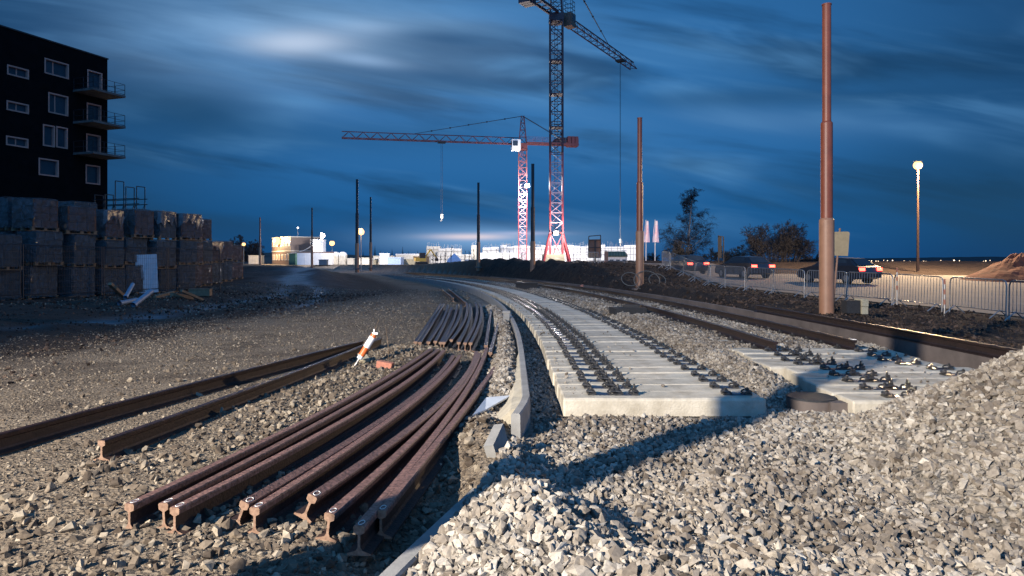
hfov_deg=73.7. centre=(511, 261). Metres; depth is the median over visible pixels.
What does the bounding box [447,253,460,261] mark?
blue tent
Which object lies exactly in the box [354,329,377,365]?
guide post
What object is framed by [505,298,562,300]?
concrete sleeper
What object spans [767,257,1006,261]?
hill
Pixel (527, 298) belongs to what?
concrete sleeper
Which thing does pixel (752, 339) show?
laid rail
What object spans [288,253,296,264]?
green container
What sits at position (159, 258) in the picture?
fence panel
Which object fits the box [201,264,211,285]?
pallet load
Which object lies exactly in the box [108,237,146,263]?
pallet load
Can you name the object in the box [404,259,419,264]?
site store
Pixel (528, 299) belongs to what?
concrete sleeper
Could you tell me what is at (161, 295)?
timber beam
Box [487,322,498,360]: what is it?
loose rail
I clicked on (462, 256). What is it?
concrete wall
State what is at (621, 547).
ballast gravel
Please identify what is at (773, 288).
crowd barrier
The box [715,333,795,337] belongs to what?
concrete sleeper
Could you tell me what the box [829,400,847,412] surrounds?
edge block
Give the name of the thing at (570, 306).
concrete sleeper
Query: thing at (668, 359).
concrete sleeper
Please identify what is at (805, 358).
concrete sleeper
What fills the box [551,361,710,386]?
concrete sleeper
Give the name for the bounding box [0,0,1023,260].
sky
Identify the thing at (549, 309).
concrete sleeper
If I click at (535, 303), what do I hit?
concrete sleeper
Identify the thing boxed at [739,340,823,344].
concrete sleeper
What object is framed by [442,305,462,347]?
curved rail
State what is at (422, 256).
excavator
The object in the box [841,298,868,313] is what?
block stack
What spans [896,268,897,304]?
striped rod
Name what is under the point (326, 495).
rusty rail
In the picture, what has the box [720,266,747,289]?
crowd barrier
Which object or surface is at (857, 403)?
concrete sleeper
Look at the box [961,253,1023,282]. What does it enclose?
spoil heap
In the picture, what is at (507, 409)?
kerb backing
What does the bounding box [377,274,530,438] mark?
curved kerb
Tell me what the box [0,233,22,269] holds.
pallet load
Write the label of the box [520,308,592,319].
concrete sleeper
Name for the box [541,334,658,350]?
concrete sleeper
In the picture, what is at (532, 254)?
tram pole
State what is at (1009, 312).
crowd barrier
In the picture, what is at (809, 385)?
concrete sleeper
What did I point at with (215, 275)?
pallet load
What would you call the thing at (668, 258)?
crowd barrier
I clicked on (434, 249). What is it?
concrete wall
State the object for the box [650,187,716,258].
birch tree
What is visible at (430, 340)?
curved rail
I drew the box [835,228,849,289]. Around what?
traffic sign
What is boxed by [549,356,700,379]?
concrete sleeper
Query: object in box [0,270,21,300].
pallet load
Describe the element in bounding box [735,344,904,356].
concrete sleeper
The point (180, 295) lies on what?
timber beam
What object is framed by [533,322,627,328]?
concrete sleeper
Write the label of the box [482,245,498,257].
concrete wall
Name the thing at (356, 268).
tram pole
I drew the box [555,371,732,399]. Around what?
concrete sleeper
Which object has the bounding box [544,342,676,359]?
concrete sleeper
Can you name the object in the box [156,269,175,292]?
pallet load
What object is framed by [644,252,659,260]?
dark shrub
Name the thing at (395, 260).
site store
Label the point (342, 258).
site toilet
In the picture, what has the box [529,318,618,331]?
concrete sleeper
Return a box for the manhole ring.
[785,392,837,412]
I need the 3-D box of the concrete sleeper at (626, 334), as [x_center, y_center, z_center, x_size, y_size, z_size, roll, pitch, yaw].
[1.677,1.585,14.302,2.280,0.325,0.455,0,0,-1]
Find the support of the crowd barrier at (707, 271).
on the ground
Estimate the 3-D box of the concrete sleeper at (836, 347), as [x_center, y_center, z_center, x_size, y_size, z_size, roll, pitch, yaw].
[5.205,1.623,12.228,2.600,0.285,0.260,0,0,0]
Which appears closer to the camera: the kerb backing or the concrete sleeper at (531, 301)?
the kerb backing
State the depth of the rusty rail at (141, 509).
5.46 m
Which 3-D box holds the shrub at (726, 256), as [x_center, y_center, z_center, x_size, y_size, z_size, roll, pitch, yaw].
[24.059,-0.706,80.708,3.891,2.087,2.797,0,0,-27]
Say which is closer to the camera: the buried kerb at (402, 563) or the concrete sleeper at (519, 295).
the buried kerb at (402, 563)
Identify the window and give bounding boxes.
[6,100,28,113]
[6,135,28,147]
[7,64,28,79]
[38,158,58,176]
[43,124,54,147]
[44,58,68,78]
[48,92,67,115]
[56,126,67,148]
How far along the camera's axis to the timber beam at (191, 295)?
27.52 m
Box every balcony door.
[86,133,100,151]
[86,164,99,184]
[87,69,101,89]
[87,102,100,120]
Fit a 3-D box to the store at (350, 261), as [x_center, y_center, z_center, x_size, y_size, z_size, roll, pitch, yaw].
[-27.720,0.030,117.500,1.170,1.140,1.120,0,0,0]
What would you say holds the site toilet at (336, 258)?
on the ground
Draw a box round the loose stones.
[0,342,515,575]
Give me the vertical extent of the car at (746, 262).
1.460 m
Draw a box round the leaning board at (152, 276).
[135,254,157,292]
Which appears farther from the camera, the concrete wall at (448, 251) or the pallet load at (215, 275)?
the concrete wall at (448, 251)
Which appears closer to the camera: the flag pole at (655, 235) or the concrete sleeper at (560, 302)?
the concrete sleeper at (560, 302)
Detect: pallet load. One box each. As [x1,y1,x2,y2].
[0,197,29,230]
[0,231,24,264]
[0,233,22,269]
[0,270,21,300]
[10,197,58,230]
[10,265,58,299]
[17,231,62,264]
[52,205,97,234]
[55,234,96,266]
[57,266,95,297]
[58,201,97,209]
[85,209,124,239]
[87,240,124,267]
[94,268,125,295]
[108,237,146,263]
[108,264,144,293]
[119,209,154,237]
[147,210,176,239]
[147,240,176,268]
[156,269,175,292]
[163,265,195,291]
[172,213,201,239]
[176,240,197,264]
[191,240,212,263]
[193,242,203,264]
[194,219,202,241]
[195,265,201,286]
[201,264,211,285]
[202,218,211,240]
[206,241,223,262]
[212,263,221,283]
[213,261,232,281]
[218,240,232,260]
[223,245,242,261]
[232,262,242,278]
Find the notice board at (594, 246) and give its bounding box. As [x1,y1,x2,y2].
[588,235,601,262]
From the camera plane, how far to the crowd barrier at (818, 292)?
27.23 m
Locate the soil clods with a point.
(902, 324)
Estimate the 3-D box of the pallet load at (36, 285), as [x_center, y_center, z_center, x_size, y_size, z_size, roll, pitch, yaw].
[-18.558,0.804,26.466,1.181,1.350,1.287,0,0,16]
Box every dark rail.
[0,341,363,454]
[94,338,383,460]
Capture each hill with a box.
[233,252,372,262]
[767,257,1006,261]
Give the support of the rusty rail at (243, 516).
on the ground
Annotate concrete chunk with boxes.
[357,353,369,362]
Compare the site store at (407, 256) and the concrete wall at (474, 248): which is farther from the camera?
the concrete wall at (474, 248)
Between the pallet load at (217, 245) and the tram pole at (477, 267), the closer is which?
the pallet load at (217, 245)
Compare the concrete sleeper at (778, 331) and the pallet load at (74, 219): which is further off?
the pallet load at (74, 219)
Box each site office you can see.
[272,236,320,250]
[272,250,310,264]
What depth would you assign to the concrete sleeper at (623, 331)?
14.72 m
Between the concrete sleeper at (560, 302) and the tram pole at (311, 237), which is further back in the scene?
the tram pole at (311, 237)
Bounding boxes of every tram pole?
[259,217,260,264]
[311,208,312,267]
[353,179,360,272]
[368,197,373,270]
[475,182,481,270]
[530,164,534,271]
[632,117,643,289]
[819,2,834,313]
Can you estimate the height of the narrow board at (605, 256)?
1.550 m
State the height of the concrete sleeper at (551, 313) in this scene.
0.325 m
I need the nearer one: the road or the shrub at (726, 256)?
the road
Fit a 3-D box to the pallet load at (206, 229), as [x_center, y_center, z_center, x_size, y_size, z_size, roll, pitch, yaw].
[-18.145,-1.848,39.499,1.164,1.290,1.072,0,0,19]
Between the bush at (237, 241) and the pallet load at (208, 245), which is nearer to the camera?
the pallet load at (208, 245)
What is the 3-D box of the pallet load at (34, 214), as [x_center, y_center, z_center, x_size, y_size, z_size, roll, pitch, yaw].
[-18.473,-1.816,26.453,1.262,1.290,1.139,0,0,19]
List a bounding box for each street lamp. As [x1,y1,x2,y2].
[359,228,363,271]
[913,160,922,270]
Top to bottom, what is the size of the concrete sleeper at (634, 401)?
0.325 m
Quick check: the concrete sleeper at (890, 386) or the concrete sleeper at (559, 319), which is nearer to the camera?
the concrete sleeper at (890, 386)
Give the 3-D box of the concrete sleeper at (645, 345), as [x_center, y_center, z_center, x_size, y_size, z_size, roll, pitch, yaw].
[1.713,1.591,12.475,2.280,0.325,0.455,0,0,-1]
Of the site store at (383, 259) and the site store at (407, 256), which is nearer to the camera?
the site store at (383, 259)
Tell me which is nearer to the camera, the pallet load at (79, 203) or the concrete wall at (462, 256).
the pallet load at (79, 203)
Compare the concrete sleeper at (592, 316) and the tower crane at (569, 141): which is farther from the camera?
the tower crane at (569, 141)
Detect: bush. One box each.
[230,234,252,261]
[242,239,265,262]
[740,218,818,262]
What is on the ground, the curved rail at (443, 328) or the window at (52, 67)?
the curved rail at (443, 328)
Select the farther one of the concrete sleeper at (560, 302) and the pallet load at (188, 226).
the pallet load at (188, 226)
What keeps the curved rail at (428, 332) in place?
on the ground
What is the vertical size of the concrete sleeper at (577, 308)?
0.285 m
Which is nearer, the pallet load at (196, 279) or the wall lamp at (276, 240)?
the pallet load at (196, 279)
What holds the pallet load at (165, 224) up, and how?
on the pallet load at (162, 245)
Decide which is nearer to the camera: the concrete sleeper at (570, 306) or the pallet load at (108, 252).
the concrete sleeper at (570, 306)
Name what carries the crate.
on the ground
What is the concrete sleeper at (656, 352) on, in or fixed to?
on the ground
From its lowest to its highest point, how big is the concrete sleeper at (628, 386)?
0.325 m
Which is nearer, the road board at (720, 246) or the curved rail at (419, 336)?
the curved rail at (419, 336)
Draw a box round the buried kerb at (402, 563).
[379,488,473,575]
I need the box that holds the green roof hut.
[608,251,627,260]
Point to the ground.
(344, 278)
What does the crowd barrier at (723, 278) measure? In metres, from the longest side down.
2.190 x 1.132 x 0.659 m
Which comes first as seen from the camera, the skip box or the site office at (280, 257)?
the skip box
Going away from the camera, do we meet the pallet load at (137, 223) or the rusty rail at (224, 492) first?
the rusty rail at (224, 492)
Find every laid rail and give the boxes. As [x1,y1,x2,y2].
[405,272,856,349]
[406,273,777,350]
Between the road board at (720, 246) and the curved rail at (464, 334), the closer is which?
the curved rail at (464, 334)
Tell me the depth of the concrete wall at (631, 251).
141.88 m
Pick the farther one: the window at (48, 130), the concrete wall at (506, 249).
the concrete wall at (506, 249)
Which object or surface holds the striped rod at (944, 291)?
on the ground
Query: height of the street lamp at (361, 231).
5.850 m
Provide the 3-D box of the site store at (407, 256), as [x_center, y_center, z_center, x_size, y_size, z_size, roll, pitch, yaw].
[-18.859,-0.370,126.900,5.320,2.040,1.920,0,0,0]
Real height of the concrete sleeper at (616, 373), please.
0.325 m
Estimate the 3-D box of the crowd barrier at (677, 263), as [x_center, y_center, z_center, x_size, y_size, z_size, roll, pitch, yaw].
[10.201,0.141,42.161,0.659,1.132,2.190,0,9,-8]
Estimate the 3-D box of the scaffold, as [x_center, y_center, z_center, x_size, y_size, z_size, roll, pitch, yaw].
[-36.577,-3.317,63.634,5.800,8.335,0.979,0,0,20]
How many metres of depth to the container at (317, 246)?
124.00 m
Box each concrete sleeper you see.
[480,288,519,290]
[486,290,527,293]
[488,290,531,294]
[490,291,534,295]
[492,292,538,297]
[495,293,542,298]
[497,295,546,299]
[498,295,548,300]
[501,296,552,302]
[502,297,554,303]
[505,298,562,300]
[505,299,561,306]
[508,300,565,307]
[509,301,568,308]
[511,302,571,309]
[512,303,573,310]
[513,304,576,311]
[514,305,578,312]
[515,306,581,314]
[517,307,583,315]
[518,307,586,316]
[519,307,589,316]
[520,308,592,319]
[522,309,595,314]
[522,310,598,321]
[524,312,603,322]
[525,313,604,325]
[526,314,607,326]
[527,315,611,328]
[529,317,613,322]
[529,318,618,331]
[531,320,621,334]
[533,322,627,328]
[533,324,630,338]
[535,326,633,339]
[536,327,637,342]
[537,329,643,345]
[539,332,647,349]
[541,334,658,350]
[542,337,658,354]
[543,339,668,357]
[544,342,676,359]
[545,346,675,364]
[546,350,683,371]
[549,353,690,362]
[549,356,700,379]
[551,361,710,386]
[554,367,719,387]
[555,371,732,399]
[558,378,744,407]
[561,384,765,415]
[708,330,786,334]
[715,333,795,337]
[718,336,808,341]
[730,344,871,351]
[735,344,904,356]
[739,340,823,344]
[743,348,920,359]
[748,353,926,363]
[760,356,947,379]
[784,361,974,380]
[791,369,964,388]
[802,372,946,391]
[816,379,924,395]
[835,386,916,413]
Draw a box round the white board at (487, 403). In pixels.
[472,395,508,416]
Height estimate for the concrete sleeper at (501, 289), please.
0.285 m
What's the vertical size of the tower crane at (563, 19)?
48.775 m
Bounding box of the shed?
[248,255,264,263]
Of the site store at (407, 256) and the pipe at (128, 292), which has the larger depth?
the site store at (407, 256)
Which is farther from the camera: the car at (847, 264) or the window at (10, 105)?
the window at (10, 105)
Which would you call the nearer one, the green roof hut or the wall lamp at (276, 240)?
the green roof hut
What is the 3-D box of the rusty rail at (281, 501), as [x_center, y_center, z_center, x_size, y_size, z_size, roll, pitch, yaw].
[-1.181,1.670,7.959,0.329,0.184,7.217,0,0,6]
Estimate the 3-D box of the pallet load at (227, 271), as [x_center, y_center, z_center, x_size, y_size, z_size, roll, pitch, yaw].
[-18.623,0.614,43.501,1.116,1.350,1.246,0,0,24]
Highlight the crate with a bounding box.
[188,289,211,295]
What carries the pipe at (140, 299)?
on the ground
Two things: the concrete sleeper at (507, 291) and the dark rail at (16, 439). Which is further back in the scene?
the concrete sleeper at (507, 291)
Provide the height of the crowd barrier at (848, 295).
1.132 m
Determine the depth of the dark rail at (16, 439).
7.94 m
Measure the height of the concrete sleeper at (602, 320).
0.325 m
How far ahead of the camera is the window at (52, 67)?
62.27 m
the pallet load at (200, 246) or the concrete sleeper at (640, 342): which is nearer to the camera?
the concrete sleeper at (640, 342)
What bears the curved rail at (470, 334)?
on the ground
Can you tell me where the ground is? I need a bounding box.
[0,258,1023,575]
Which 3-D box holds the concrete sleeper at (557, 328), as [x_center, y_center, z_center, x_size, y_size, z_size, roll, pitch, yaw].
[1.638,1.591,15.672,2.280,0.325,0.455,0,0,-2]
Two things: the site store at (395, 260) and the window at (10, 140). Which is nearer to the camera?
the window at (10, 140)
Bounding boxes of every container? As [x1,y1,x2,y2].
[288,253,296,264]
[297,252,333,264]
[313,239,325,251]
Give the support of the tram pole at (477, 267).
on the ground
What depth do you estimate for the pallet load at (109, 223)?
28.86 m
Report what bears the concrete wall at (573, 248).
on the ground
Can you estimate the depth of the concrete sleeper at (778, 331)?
14.73 m
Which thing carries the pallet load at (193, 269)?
on the ground
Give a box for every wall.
[426,243,440,263]
[431,254,471,263]
[438,245,461,255]
[471,241,475,259]
[480,253,529,259]
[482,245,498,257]
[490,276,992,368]
[500,243,529,252]
[535,243,592,260]
[535,252,586,261]
[593,242,635,260]
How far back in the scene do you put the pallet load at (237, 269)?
45.34 m
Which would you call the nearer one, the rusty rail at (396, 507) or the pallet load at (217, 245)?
the rusty rail at (396, 507)
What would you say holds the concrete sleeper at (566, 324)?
on the ground
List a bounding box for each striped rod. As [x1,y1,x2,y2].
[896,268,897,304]
[943,279,945,313]
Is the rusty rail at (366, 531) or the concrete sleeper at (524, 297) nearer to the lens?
the rusty rail at (366, 531)
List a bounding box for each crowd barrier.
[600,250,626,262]
[659,251,673,268]
[667,252,686,275]
[679,258,698,280]
[690,262,711,284]
[704,265,729,287]
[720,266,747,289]
[743,267,776,292]
[768,268,807,296]
[804,270,848,300]
[845,272,892,303]
[891,274,943,311]
[946,277,1010,318]
[1004,280,1023,320]
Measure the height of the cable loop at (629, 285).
0.659 m
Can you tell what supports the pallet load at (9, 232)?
on the pallet load
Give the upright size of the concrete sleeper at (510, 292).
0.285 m
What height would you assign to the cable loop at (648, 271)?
0.960 m
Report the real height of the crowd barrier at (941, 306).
1.132 m
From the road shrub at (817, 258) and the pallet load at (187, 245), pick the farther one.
the road shrub at (817, 258)
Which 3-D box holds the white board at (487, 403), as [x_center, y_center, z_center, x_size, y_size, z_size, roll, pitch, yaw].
[-0.298,1.630,7.762,0.178,0.080,1.048,0,0,23]
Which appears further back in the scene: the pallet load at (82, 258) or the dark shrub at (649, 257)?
the dark shrub at (649, 257)
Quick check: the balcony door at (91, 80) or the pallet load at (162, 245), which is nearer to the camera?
the pallet load at (162, 245)
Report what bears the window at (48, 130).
in the apartment block at (55, 125)
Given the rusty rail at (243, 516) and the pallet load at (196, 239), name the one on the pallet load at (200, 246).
the pallet load at (196, 239)
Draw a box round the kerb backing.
[496,353,521,426]
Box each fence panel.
[103,247,166,296]
[168,248,219,291]
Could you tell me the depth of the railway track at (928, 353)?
13.23 m
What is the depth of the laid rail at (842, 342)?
17.41 m
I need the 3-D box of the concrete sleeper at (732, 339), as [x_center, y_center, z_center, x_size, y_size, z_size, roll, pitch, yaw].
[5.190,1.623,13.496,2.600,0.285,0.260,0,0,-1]
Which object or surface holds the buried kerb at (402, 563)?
on the ground
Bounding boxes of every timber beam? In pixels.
[108,282,126,299]
[153,291,174,298]
[170,293,193,299]
[180,290,203,300]
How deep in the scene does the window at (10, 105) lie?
58.96 m
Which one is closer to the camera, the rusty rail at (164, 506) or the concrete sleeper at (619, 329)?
the rusty rail at (164, 506)
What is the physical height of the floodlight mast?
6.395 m
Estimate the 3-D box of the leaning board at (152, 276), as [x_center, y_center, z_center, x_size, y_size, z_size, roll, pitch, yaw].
[-16.351,0.552,30.565,0.945,1.761,0.050,0,3,-36]
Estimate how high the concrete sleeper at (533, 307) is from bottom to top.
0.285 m
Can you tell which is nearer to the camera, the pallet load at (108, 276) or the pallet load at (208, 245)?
the pallet load at (108, 276)
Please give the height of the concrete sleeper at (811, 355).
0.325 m
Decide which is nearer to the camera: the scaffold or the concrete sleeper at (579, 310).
the concrete sleeper at (579, 310)
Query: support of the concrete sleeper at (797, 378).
on the ground
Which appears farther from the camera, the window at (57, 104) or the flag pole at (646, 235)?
the flag pole at (646, 235)
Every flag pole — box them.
[644,220,649,260]
[652,221,658,260]
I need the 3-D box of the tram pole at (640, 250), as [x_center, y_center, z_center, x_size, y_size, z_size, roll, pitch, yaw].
[6.250,-2.659,33.400,0.663,8.728,0.663,0,0,0]
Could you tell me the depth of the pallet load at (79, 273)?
27.32 m
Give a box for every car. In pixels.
[665,255,708,273]
[715,256,774,277]
[797,257,881,283]
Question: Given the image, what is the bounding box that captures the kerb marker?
[502,310,509,320]
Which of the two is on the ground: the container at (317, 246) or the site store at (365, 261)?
the site store at (365, 261)
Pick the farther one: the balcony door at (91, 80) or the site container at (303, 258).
the site container at (303, 258)
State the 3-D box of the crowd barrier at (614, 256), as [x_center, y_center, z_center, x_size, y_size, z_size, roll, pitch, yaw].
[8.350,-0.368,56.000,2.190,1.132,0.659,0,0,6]
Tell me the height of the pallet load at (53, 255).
1.350 m
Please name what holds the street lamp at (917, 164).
on the ground
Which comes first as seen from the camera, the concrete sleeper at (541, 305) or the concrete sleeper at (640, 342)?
the concrete sleeper at (640, 342)
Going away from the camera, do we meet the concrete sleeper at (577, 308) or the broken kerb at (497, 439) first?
the broken kerb at (497, 439)
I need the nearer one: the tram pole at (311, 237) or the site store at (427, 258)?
the tram pole at (311, 237)
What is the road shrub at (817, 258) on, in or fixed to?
on the ground
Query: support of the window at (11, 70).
in the apartment block at (55, 125)
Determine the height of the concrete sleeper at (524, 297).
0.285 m
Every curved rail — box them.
[414,303,440,344]
[418,303,445,344]
[426,305,449,345]
[433,307,453,345]
[439,305,458,346]
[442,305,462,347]
[449,302,468,347]
[456,303,472,350]
[463,302,478,351]
[468,303,483,351]
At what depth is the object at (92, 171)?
65.74 m
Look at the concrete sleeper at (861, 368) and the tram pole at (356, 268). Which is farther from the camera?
the tram pole at (356, 268)
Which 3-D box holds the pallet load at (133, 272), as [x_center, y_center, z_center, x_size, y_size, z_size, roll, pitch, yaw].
[-17.109,0.788,30.453,1.270,1.350,1.315,0,0,22]
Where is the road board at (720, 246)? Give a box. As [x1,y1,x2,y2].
[718,235,723,262]
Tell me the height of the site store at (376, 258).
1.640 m
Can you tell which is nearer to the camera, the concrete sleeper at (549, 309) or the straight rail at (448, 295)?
the concrete sleeper at (549, 309)
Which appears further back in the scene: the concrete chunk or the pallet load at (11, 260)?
the pallet load at (11, 260)
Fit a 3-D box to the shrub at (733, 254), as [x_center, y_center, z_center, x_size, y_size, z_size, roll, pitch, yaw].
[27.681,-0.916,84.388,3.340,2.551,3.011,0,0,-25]
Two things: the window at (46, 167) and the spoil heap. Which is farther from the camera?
the window at (46, 167)
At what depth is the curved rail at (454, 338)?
15.55 m
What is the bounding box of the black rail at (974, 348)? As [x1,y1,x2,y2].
[754,305,1019,358]
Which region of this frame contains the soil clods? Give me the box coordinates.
[0,261,1023,383]
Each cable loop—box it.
[621,272,638,285]
[634,271,659,288]
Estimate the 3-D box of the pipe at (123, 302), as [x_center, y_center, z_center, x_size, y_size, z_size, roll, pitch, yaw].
[-13.803,1.450,24.549,0.184,0.241,1.014,0,0,3]
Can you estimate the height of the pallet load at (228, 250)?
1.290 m
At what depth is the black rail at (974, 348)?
12.13 m
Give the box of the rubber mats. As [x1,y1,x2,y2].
[609,304,646,314]
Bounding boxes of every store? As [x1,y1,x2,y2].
[347,258,354,264]
[359,258,373,264]
[373,256,395,263]
[379,253,389,264]
[387,257,403,264]
[395,254,425,258]
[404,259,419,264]
[413,256,429,263]
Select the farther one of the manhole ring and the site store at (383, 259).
the site store at (383, 259)
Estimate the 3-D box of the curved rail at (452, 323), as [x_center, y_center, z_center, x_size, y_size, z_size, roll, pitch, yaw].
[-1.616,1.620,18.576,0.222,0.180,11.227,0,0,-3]
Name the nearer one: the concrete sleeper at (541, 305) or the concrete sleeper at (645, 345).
the concrete sleeper at (645, 345)
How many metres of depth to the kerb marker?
17.67 m
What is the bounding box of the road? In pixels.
[622,261,1023,316]
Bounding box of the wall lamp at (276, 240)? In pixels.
[273,237,279,244]
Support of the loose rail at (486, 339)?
on the ground
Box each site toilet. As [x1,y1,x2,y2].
[334,252,338,264]
[339,252,346,264]
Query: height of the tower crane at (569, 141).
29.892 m
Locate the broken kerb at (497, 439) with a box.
[483,423,507,457]
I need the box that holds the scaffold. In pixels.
[92,180,147,209]
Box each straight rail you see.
[441,289,454,301]
[448,288,465,306]
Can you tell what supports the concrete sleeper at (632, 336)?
on the ground
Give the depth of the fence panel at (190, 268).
32.50 m
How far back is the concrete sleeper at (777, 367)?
10.15 m
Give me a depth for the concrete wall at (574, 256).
132.84 m
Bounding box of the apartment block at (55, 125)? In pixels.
[0,25,125,266]
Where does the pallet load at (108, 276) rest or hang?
on the ground
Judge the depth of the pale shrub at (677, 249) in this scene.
77.33 m
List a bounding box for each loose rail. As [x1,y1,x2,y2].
[482,309,491,353]
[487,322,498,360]
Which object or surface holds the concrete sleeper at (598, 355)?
on the ground
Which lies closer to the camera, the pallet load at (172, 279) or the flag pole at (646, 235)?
the pallet load at (172, 279)
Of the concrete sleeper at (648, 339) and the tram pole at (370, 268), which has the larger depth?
the tram pole at (370, 268)
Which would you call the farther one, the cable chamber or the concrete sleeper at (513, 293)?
the cable chamber
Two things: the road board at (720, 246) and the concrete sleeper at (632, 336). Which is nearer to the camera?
the concrete sleeper at (632, 336)
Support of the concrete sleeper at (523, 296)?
on the ground
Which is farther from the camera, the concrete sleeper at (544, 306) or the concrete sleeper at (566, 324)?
the concrete sleeper at (544, 306)
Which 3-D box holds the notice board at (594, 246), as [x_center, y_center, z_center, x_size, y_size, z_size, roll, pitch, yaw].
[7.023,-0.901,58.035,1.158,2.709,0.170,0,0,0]
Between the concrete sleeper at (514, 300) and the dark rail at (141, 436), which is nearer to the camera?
the dark rail at (141, 436)
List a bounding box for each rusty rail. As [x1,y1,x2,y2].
[124,348,432,528]
[157,349,439,528]
[167,350,445,534]
[231,355,454,524]
[244,355,462,533]
[294,351,477,523]
[315,353,481,542]
[347,347,488,555]
[377,364,495,538]
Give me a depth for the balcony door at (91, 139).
65.84 m
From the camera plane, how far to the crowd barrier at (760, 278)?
31.04 m
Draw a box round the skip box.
[318,259,327,264]
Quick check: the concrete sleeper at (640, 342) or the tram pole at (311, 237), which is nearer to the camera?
the concrete sleeper at (640, 342)
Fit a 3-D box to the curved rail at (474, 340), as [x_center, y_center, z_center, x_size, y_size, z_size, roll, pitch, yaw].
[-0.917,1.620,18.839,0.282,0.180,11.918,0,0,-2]
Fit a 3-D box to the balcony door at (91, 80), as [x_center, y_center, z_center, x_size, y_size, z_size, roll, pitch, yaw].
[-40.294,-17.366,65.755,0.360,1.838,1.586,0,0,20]
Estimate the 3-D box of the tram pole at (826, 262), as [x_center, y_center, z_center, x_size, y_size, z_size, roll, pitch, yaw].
[8.389,-2.502,18.200,0.646,8.705,0.646,0,0,0]
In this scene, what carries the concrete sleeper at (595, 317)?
on the ground
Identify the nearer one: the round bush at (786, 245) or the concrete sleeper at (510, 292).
the concrete sleeper at (510, 292)
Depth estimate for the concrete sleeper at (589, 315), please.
19.24 m
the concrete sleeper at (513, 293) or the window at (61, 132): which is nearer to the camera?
the concrete sleeper at (513, 293)
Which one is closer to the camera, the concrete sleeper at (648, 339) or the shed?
the concrete sleeper at (648, 339)
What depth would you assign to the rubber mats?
20.00 m
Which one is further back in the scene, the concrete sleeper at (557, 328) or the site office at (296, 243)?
the site office at (296, 243)
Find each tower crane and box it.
[342,116,578,259]
[518,0,636,261]
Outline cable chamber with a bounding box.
[515,282,537,289]
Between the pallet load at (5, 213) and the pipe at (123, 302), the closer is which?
the pipe at (123, 302)
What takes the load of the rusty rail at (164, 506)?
on the ground
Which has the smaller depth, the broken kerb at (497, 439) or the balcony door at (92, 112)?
the broken kerb at (497, 439)
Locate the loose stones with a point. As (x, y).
(227, 523)
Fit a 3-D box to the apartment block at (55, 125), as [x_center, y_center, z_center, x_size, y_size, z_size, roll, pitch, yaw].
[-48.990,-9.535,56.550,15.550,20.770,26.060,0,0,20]
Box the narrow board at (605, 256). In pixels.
[604,251,607,261]
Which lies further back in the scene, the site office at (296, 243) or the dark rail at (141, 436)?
the site office at (296, 243)
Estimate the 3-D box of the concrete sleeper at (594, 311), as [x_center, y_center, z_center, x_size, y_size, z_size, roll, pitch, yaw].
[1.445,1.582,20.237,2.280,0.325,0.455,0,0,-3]
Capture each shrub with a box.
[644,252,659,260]
[664,241,693,260]
[700,247,730,260]
[722,243,749,257]
[801,252,818,260]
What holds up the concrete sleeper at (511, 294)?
on the ground
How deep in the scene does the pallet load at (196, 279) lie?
37.49 m
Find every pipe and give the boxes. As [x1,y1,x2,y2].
[117,298,137,305]
[123,283,134,299]
[130,289,153,306]
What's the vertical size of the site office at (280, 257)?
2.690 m
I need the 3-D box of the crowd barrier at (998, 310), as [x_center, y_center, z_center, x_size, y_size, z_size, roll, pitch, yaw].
[13.742,1.055,20.191,0.659,1.132,2.190,0,1,-6]
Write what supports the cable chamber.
on the ground
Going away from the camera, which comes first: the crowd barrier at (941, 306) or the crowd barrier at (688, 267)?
the crowd barrier at (941, 306)
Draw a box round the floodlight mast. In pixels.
[320,233,324,251]
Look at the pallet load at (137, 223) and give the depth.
30.21 m
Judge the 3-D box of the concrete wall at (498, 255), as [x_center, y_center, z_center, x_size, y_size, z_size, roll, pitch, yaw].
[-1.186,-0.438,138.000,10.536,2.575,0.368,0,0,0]
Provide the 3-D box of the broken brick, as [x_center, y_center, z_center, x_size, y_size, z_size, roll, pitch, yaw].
[-2.062,1.690,11.089,0.275,0.158,0.120,0,0,11]
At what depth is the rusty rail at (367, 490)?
5.14 m
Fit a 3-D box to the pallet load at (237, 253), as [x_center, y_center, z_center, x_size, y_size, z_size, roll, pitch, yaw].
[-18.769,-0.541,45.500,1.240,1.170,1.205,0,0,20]
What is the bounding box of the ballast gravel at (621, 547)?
[405,281,1023,575]
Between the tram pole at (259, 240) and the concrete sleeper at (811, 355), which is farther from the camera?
the tram pole at (259, 240)
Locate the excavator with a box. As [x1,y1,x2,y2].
[414,249,437,263]
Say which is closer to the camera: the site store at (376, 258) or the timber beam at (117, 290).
the timber beam at (117, 290)
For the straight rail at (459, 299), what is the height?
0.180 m
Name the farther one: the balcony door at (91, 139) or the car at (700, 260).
the balcony door at (91, 139)
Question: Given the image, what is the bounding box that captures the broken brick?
[376,360,393,368]
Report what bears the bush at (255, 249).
on the ground

